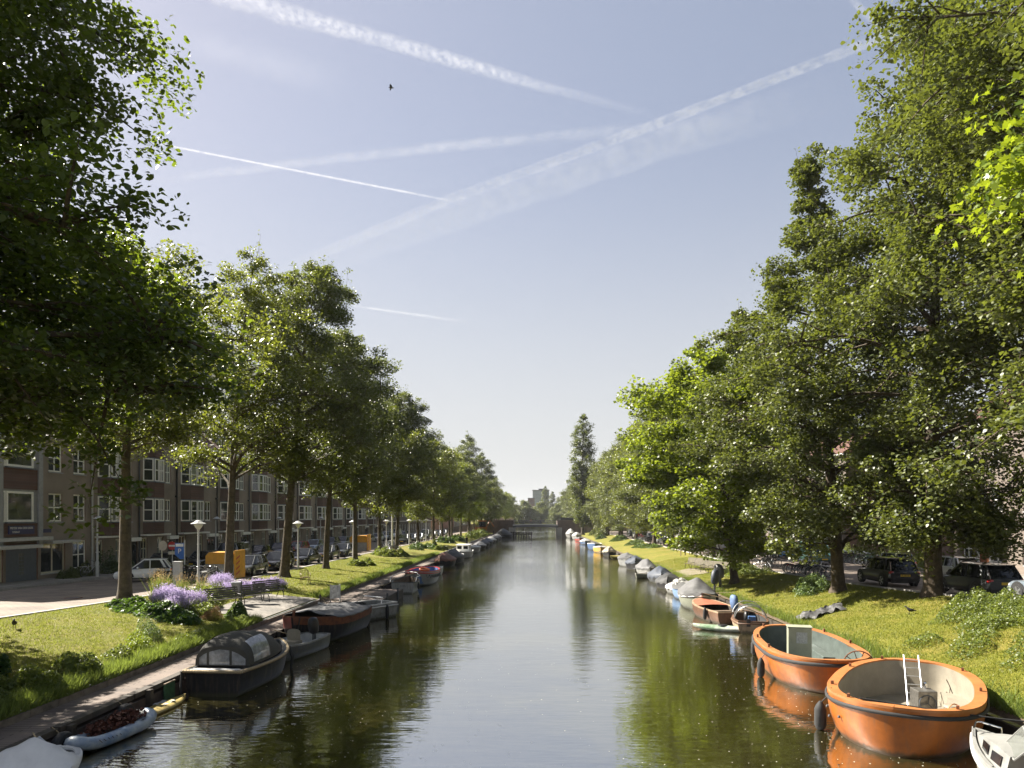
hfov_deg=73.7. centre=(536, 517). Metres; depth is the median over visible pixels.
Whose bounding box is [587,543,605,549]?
motor boat
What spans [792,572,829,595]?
leafy shrub
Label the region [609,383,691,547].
street tree
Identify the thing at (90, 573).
front shrub
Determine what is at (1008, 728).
bank edging
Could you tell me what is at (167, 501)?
window
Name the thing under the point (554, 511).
willow tree
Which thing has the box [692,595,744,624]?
motor boat
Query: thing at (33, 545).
corner building
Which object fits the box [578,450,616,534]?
street tree
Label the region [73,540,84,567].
window
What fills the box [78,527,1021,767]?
water
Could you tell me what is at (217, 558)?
waste container
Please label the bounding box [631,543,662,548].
hosta bed
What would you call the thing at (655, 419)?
street tree
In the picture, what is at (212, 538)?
door
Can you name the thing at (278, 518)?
street lamp
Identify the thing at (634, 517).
street tree
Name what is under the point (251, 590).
park bench
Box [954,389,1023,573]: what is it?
brick house
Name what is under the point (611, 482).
street tree
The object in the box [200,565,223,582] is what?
bicycle
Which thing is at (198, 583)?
ornamental grass
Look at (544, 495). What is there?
lombardy poplar
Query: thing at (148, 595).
kerb
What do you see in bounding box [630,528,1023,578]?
pavement
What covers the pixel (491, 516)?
street tree
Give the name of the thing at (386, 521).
street lamp
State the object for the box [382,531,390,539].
parked car
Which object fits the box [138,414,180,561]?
terraced house
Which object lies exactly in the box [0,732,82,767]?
rowing boat
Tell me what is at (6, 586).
pavement
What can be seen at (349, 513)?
terraced house
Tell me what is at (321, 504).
terraced house
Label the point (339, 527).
terraced house
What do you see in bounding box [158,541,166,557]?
round sign
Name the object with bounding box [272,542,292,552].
parked car
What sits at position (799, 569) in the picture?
bicycle
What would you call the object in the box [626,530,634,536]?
parked car
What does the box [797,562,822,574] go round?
bicycle
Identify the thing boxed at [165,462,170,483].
window
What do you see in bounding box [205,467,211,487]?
window
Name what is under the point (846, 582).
kerb
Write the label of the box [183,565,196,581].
bicycle
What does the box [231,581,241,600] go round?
litter bin
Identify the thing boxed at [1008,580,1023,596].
parked car
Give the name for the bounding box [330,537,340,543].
parked car
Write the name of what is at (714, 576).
outboard motor
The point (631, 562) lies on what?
motor boat
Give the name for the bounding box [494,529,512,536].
motor boat
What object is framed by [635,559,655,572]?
motor boat
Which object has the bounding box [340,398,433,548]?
street tree
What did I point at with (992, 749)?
cabin boat
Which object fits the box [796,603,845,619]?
tarpaulin
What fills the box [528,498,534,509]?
brick house
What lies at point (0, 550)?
window
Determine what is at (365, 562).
daylily clump
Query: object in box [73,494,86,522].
window
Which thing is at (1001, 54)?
alder tree
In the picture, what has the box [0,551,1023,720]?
grass
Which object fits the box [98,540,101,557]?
window
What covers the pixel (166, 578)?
ornamental grass
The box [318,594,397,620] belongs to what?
sloop
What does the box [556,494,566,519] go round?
street tree
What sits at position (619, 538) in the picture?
leafy shrub
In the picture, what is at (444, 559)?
motor boat
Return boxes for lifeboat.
[751,623,872,693]
[814,654,1023,758]
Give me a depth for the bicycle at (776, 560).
57.78 m
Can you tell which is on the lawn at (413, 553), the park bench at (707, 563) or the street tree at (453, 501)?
the street tree at (453, 501)
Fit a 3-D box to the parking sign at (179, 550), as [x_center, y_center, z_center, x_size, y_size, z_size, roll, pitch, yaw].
[-24.317,2.933,46.600,0.705,2.750,0.090,0,0,0]
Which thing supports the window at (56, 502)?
in the corner building
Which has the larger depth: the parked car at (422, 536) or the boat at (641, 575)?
the parked car at (422, 536)
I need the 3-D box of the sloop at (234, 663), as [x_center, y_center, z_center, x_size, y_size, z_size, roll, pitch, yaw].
[-9.752,4.790,23.171,2.170,2.020,4.782,0,0,4]
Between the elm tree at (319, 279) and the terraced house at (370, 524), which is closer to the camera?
the elm tree at (319, 279)
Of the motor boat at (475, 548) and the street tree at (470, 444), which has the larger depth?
the street tree at (470, 444)
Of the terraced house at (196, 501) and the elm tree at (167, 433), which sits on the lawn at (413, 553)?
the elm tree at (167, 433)
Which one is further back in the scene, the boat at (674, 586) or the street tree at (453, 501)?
the street tree at (453, 501)
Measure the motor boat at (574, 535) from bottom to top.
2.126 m
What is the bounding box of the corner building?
[0,368,92,582]
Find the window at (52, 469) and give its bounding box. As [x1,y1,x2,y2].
[48,443,63,473]
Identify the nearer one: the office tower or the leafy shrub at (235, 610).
the leafy shrub at (235, 610)
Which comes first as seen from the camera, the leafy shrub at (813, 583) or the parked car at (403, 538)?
the leafy shrub at (813, 583)
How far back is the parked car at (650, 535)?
118.23 m
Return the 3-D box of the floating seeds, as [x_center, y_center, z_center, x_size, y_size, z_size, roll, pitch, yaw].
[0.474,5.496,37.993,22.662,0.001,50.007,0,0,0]
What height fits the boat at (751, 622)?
1.742 m
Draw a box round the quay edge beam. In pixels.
[0,561,434,751]
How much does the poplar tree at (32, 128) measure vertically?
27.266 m
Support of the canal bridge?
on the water
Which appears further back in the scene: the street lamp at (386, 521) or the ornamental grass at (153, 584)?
the street lamp at (386, 521)
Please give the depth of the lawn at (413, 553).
26.46 m
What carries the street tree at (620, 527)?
on the lawn at (656, 554)
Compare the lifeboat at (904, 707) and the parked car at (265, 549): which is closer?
the lifeboat at (904, 707)
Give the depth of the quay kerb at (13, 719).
21.50 m
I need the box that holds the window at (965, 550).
[964,542,972,556]
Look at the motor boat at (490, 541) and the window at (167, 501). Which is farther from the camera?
the motor boat at (490, 541)
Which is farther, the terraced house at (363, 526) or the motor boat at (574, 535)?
the motor boat at (574, 535)
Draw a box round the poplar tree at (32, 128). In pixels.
[0,0,264,538]
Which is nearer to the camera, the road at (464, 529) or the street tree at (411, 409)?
the street tree at (411, 409)
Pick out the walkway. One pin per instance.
(21, 730)
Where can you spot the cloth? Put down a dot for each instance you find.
(162, 701)
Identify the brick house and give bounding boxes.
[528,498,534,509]
[771,433,954,555]
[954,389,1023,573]
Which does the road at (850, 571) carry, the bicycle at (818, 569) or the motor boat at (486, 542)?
the bicycle at (818, 569)
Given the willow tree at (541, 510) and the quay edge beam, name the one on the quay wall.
the quay edge beam
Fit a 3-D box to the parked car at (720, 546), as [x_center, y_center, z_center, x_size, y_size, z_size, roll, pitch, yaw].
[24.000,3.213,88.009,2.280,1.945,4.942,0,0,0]
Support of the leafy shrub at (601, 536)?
on the lawn at (656, 554)
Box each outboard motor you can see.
[711,569,718,591]
[714,564,723,588]
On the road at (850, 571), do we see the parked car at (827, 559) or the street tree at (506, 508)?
the parked car at (827, 559)
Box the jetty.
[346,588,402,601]
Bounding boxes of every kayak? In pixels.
[63,707,156,750]
[148,693,185,714]
[610,555,619,558]
[693,623,739,632]
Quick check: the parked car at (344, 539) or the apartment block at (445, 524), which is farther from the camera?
the apartment block at (445, 524)
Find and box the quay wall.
[45,563,435,742]
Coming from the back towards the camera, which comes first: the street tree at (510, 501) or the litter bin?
the street tree at (510, 501)
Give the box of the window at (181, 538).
[179,536,186,555]
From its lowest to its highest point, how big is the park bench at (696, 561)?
0.999 m
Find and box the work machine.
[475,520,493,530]
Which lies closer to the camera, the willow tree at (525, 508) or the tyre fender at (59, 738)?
the tyre fender at (59, 738)
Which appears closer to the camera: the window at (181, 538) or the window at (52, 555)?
the window at (52, 555)
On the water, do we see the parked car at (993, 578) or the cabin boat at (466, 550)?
the cabin boat at (466, 550)
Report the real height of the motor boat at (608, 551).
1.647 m
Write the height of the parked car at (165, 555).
1.575 m
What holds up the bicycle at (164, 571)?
on the road at (26, 600)
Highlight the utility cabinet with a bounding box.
[173,561,182,584]
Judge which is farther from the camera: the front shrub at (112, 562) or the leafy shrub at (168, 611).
the front shrub at (112, 562)
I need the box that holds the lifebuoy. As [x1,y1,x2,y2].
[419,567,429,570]
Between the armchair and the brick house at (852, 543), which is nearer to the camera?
the armchair
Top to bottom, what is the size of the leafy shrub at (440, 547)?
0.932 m
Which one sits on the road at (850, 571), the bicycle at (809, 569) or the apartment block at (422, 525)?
the bicycle at (809, 569)
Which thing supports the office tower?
on the ground
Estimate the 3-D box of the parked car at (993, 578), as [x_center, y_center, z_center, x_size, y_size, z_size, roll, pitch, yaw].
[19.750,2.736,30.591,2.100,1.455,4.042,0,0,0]
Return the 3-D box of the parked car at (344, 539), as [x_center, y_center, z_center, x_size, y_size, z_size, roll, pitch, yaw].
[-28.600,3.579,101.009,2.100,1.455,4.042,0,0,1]
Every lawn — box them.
[0,532,492,690]
[582,532,1023,707]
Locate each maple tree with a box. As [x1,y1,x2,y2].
[613,334,823,584]
[928,70,1023,278]
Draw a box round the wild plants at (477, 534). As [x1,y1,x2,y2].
[464,528,489,538]
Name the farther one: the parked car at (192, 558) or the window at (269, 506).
the window at (269, 506)
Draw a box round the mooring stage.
[510,532,531,535]
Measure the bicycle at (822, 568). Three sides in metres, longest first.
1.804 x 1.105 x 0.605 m
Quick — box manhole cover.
[64,597,82,598]
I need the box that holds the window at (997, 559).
[992,554,1001,562]
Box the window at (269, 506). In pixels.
[268,504,271,520]
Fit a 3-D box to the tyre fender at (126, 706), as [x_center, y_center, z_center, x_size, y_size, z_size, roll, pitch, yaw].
[-11.118,5.275,18.300,0.356,0.809,0.680,0,0,0]
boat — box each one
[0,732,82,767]
[275,617,329,660]
[381,571,419,593]
[392,566,440,585]
[434,552,456,567]
[448,549,464,563]
[456,544,472,557]
[471,545,480,552]
[473,541,486,548]
[481,540,489,546]
[484,538,493,544]
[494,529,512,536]
[566,529,574,537]
[572,532,581,539]
[580,538,590,543]
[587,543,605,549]
[593,546,618,552]
[602,546,616,556]
[617,553,635,566]
[625,555,658,570]
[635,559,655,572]
[635,568,677,578]
[647,566,688,582]
[655,572,687,589]
[665,578,718,593]
[671,582,733,598]
[677,577,755,609]
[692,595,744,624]
[731,600,768,633]
[970,721,1023,767]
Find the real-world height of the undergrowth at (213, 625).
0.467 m
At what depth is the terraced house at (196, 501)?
66.50 m
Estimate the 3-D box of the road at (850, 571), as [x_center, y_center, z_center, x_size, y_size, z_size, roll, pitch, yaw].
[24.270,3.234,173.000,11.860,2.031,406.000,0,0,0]
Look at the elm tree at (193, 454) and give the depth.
43.04 m
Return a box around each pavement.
[0,532,420,590]
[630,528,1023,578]
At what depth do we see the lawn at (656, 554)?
29.41 m
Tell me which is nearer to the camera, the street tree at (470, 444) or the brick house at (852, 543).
the brick house at (852, 543)
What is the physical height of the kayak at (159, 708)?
0.198 m
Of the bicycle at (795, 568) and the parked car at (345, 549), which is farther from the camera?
the parked car at (345, 549)
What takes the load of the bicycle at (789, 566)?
on the road at (850, 571)
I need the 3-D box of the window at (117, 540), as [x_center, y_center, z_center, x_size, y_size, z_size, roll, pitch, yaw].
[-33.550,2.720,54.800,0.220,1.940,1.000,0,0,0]
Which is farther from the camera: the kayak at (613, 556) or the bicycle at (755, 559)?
the kayak at (613, 556)
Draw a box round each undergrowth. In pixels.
[0,643,134,714]
[176,614,249,641]
[902,586,1023,670]
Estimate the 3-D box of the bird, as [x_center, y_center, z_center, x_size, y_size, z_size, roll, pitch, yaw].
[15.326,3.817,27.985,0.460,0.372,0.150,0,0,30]
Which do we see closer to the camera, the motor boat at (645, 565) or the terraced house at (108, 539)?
the terraced house at (108, 539)
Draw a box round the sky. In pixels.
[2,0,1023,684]
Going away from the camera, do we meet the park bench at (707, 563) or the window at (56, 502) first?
the window at (56, 502)
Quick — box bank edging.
[582,537,1023,735]
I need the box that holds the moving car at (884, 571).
[857,556,920,586]
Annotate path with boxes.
[204,594,315,617]
[676,568,709,575]
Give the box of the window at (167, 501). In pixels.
[166,500,171,521]
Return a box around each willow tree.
[510,500,537,523]
[530,501,550,523]
[546,503,566,528]
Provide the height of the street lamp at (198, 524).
4.270 m
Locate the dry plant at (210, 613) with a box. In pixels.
[199,605,223,620]
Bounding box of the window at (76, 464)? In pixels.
[73,447,86,475]
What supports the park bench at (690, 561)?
on the path at (685, 571)
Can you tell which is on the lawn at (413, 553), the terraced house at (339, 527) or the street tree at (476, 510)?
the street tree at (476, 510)
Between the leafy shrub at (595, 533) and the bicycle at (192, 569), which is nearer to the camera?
the bicycle at (192, 569)
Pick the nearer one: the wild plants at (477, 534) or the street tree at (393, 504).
the street tree at (393, 504)
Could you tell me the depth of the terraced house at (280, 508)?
89.08 m
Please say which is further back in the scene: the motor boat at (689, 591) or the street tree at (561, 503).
the street tree at (561, 503)
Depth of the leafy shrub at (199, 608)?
33.11 m
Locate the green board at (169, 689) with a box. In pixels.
[163,679,175,699]
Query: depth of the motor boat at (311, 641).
27.63 m
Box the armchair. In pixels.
[300,568,310,583]
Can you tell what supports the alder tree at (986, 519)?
on the lawn at (656, 554)
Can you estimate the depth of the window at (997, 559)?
50.52 m
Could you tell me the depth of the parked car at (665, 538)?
103.38 m
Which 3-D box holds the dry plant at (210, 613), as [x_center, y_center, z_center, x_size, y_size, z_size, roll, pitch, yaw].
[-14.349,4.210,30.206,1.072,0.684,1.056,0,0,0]
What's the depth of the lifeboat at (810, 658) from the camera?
23.81 m
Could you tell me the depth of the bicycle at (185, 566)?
44.87 m
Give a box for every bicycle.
[80,560,99,576]
[158,567,183,580]
[164,564,190,581]
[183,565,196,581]
[183,565,203,582]
[186,565,211,582]
[190,566,216,582]
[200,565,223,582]
[752,556,772,567]
[767,555,781,566]
[782,558,801,572]
[783,561,805,572]
[786,561,808,573]
[791,559,812,573]
[793,559,814,574]
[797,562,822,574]
[801,561,825,575]
[805,563,830,576]
[809,561,830,577]
[813,561,830,577]
[857,554,872,564]
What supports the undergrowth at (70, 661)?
on the lawn at (413, 553)
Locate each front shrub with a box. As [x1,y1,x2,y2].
[55,566,80,578]
[75,560,95,575]
[94,546,117,573]
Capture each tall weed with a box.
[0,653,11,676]
[124,629,153,649]
[134,610,163,640]
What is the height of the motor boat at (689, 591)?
1.972 m
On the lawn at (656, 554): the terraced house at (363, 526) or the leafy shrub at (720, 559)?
the leafy shrub at (720, 559)
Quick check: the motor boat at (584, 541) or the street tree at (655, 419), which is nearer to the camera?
the street tree at (655, 419)
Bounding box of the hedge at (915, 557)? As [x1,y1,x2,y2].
[843,543,923,566]
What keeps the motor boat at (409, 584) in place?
on the water
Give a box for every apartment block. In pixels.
[385,504,408,532]
[410,515,431,532]
[431,515,470,529]
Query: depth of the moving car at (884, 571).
37.22 m
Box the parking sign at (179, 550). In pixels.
[175,540,184,569]
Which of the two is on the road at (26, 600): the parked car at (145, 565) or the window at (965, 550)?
the parked car at (145, 565)
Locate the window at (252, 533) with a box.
[251,532,253,545]
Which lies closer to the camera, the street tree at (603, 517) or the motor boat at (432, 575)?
the motor boat at (432, 575)
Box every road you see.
[0,532,463,616]
[438,524,633,532]
[610,531,970,594]
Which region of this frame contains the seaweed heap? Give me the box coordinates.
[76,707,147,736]
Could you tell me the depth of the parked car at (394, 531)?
136.77 m
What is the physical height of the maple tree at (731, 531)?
17.955 m
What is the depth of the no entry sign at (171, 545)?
51.13 m
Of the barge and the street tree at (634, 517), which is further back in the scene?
the street tree at (634, 517)
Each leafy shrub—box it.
[103,595,203,624]
[186,582,234,614]
[223,601,248,619]
[408,541,435,549]
[433,545,448,550]
[436,534,455,543]
[451,533,464,541]
[588,526,608,537]
[595,533,606,539]
[609,534,628,541]
[699,554,742,568]
[709,562,774,577]
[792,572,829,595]
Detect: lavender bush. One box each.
[143,582,211,610]
[207,571,241,587]
[211,575,288,593]
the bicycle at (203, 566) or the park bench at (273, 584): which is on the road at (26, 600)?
the bicycle at (203, 566)
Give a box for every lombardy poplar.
[541,486,549,517]
[547,491,556,518]
[566,413,597,534]
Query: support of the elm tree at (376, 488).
on the lawn at (413, 553)
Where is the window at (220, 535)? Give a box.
[219,534,222,544]
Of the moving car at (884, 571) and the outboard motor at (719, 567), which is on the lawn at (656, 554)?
the outboard motor at (719, 567)
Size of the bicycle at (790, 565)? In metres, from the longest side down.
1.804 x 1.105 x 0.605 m
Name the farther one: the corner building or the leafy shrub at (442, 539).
the leafy shrub at (442, 539)
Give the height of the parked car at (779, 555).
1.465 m
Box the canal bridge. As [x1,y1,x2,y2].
[487,518,584,535]
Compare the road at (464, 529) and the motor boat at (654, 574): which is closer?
the motor boat at (654, 574)
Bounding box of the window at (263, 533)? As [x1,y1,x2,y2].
[262,531,264,543]
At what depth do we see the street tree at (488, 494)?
181.25 m
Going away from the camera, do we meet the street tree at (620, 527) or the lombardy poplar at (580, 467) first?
the street tree at (620, 527)
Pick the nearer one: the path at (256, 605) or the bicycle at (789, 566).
the path at (256, 605)
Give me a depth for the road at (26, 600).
37.07 m
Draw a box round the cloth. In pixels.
[153,700,175,704]
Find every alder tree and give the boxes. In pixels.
[667,141,983,592]
[672,299,836,564]
[737,0,1023,597]
[812,0,1023,468]
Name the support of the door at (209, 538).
in the terraced house at (196, 501)
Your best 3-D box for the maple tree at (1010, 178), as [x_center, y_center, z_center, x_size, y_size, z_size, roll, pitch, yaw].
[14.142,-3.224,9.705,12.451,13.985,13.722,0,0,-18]
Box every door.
[132,542,135,566]
[207,537,210,549]
[211,537,214,550]
[271,533,273,546]
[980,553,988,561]
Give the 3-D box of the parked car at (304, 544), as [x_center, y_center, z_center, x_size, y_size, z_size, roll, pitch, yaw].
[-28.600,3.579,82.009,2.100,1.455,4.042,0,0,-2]
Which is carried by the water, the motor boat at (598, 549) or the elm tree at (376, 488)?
the motor boat at (598, 549)
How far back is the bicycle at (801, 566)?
48.27 m
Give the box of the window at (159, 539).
[157,537,161,552]
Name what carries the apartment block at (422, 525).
on the ground
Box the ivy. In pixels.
[667,527,674,548]
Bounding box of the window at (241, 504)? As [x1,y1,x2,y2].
[240,503,244,520]
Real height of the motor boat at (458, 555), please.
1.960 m
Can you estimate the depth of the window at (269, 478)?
86.00 m
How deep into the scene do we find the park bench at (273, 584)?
38.08 m
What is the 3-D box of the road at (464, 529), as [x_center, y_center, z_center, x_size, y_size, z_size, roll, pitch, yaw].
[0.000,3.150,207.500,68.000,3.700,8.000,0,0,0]
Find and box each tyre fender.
[51,727,73,744]
[115,699,133,714]
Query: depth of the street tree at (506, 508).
281.94 m
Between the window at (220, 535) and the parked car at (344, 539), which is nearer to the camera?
the window at (220, 535)
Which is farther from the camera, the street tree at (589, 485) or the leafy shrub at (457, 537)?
the street tree at (589, 485)
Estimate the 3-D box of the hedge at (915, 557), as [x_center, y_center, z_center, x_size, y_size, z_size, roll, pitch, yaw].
[31.874,3.210,63.107,2.551,2.170,16.230,0,0,0]
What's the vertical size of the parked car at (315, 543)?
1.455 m
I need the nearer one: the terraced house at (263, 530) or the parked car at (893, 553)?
the parked car at (893, 553)
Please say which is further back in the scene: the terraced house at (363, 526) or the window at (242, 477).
the terraced house at (363, 526)
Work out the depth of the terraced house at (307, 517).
98.09 m
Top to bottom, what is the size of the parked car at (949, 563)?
1.455 m
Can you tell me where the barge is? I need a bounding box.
[282,602,371,640]
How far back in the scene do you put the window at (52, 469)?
47.72 m
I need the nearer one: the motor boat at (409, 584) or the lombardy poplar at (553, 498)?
the motor boat at (409, 584)
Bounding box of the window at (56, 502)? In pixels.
[48,493,62,522]
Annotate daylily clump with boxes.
[346,557,376,565]
[370,546,410,556]
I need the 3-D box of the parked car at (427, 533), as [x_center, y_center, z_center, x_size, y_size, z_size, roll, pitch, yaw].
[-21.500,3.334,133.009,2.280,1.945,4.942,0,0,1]
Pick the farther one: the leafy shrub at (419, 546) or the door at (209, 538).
the leafy shrub at (419, 546)
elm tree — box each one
[0,226,295,600]
[95,230,359,577]
[190,255,403,577]
[248,325,405,568]
[302,378,413,559]
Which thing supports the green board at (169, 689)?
on the water
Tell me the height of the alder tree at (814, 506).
24.674 m
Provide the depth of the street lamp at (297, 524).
55.95 m
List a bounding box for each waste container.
[205,550,244,578]
[350,534,370,550]
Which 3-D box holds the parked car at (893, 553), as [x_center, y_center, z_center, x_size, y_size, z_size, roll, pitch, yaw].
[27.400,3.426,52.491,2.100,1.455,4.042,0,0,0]
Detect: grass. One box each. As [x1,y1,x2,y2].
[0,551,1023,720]
[139,568,176,594]
[153,569,174,585]
[167,572,192,590]
[191,574,209,588]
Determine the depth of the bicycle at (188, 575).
44.33 m
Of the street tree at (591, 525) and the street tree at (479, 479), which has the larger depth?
the street tree at (591, 525)
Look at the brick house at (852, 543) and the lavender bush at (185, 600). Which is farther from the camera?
the brick house at (852, 543)
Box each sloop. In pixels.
[179,630,293,696]
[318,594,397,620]
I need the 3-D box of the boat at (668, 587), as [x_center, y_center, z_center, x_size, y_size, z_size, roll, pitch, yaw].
[10.948,5.149,49.759,3.121,1.202,5.907,0,0,0]
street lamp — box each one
[93,516,100,576]
[191,520,205,581]
[213,517,220,549]
[277,517,280,541]
[293,521,303,569]
[384,520,387,545]
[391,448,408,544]
[407,519,411,544]
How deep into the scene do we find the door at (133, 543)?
56.97 m
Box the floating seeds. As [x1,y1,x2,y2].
[96,579,930,765]
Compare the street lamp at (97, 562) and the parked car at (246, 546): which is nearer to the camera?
the street lamp at (97, 562)
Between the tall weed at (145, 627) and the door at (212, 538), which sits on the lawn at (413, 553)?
the tall weed at (145, 627)
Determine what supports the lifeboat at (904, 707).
on the water
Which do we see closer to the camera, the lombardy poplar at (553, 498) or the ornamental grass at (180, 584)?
the ornamental grass at (180, 584)
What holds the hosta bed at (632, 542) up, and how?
on the lawn at (656, 554)
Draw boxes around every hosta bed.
[624,539,644,545]
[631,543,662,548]
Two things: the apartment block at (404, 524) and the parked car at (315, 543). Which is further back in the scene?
the apartment block at (404, 524)
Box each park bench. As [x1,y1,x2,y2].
[203,586,243,603]
[236,583,271,603]
[252,579,284,599]
[684,557,702,566]
[691,559,707,568]
[700,560,718,571]
[707,561,727,572]
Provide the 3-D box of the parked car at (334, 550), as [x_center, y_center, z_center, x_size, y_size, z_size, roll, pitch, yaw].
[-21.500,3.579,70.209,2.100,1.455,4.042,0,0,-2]
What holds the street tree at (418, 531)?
on the lawn at (413, 553)
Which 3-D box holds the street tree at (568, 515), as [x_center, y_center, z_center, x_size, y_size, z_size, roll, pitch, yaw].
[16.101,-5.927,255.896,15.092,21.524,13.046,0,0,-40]
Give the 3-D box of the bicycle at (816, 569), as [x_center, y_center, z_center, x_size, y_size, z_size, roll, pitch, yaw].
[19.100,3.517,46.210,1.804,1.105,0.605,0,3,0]
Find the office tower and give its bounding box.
[532,489,549,519]
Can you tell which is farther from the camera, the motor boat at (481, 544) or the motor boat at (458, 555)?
the motor boat at (481, 544)
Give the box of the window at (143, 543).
[141,538,145,560]
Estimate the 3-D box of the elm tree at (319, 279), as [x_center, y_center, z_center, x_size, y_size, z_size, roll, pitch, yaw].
[-17.589,-7.435,48.641,15.068,24.205,18.106,0,0,0]
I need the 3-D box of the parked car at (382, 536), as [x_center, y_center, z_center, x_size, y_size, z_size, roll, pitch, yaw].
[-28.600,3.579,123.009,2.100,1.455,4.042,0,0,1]
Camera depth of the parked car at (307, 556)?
62.69 m
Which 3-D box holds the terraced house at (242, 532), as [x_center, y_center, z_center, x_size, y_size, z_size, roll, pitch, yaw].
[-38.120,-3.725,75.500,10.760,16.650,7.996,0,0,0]
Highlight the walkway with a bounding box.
[0,535,492,748]
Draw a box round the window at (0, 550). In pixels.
[0,550,1,581]
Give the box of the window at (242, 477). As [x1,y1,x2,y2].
[239,473,244,490]
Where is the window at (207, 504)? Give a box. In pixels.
[205,501,209,521]
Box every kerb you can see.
[0,532,465,618]
[0,534,492,728]
[611,534,967,597]
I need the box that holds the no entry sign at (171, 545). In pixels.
[168,541,174,565]
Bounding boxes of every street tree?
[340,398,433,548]
[381,385,445,551]
[389,428,449,543]
[404,439,473,542]
[421,438,474,536]
[432,459,477,537]
[442,453,473,535]
[453,430,491,531]
[457,447,489,535]
[462,476,492,530]
[470,473,497,530]
[471,448,502,525]
[483,478,505,517]
[492,486,512,519]
[493,494,511,519]
[500,492,514,519]
[507,493,519,518]
[556,490,569,517]
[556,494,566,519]
[557,472,578,517]
[567,480,577,511]
[569,482,600,522]
[574,474,604,528]
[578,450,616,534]
[582,452,614,530]
[585,436,639,535]
[591,441,625,534]
[593,425,644,539]
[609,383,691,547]
[611,408,667,543]
[613,422,664,542]
[643,384,698,536]
[664,385,755,557]
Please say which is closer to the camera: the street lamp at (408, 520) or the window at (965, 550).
the window at (965, 550)
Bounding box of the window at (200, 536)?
[199,535,201,550]
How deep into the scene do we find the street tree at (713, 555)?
71.54 m
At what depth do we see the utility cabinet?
42.93 m
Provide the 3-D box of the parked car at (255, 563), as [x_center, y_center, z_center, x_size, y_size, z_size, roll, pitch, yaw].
[-21.500,3.569,51.009,2.100,1.455,4.042,0,0,-1]
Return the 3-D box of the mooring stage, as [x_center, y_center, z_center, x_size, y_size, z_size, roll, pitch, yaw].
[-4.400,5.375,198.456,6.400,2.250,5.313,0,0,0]
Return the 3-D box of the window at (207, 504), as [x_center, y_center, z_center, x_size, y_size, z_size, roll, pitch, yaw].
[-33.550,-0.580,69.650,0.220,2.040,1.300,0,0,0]
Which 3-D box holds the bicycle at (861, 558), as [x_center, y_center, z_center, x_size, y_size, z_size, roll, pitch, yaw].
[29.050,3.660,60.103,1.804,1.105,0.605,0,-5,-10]
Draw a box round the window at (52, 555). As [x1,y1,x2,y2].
[41,543,63,574]
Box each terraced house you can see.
[93,403,141,572]
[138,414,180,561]
[160,411,218,558]
[178,416,250,545]
[215,426,276,546]
[276,474,297,542]
[282,447,316,540]
[308,455,332,539]
[315,453,346,536]
[316,449,357,535]
[358,495,368,534]
[368,483,377,533]
[380,496,385,532]
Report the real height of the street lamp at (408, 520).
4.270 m
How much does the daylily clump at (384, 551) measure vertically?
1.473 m
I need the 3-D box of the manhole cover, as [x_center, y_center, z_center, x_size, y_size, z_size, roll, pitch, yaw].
[-23.200,4.053,34.200,0.798,0.036,0.798,0,0,0]
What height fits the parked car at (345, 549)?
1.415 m
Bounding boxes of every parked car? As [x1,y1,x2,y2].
[113,558,172,579]
[150,552,188,569]
[187,550,215,567]
[214,542,251,554]
[245,554,268,575]
[251,544,273,555]
[266,551,294,569]
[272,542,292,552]
[291,541,309,551]
[293,548,321,564]
[308,539,323,550]
[317,544,339,559]
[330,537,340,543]
[337,543,351,556]
[339,536,349,542]
[364,534,375,541]
[374,533,384,540]
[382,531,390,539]
[390,529,401,537]
[399,534,411,543]
[411,534,416,541]
[415,533,425,540]
[421,529,431,539]
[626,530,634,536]
[645,533,651,541]
[660,534,667,544]
[715,544,726,549]
[771,545,793,557]
[794,541,830,563]
[881,552,916,565]
[942,556,978,574]
[943,562,1023,593]
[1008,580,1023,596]
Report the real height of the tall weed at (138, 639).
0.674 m
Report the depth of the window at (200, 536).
68.33 m
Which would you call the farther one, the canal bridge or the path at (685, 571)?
the canal bridge
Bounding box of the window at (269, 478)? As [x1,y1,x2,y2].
[268,477,270,492]
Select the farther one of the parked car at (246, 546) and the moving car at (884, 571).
the parked car at (246, 546)
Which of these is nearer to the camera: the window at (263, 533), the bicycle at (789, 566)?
the bicycle at (789, 566)
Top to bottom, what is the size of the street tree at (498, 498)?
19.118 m
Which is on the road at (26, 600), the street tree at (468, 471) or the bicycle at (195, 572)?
the bicycle at (195, 572)
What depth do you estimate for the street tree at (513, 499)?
350.24 m
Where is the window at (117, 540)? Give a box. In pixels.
[116,539,118,561]
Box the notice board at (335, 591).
[330,584,340,601]

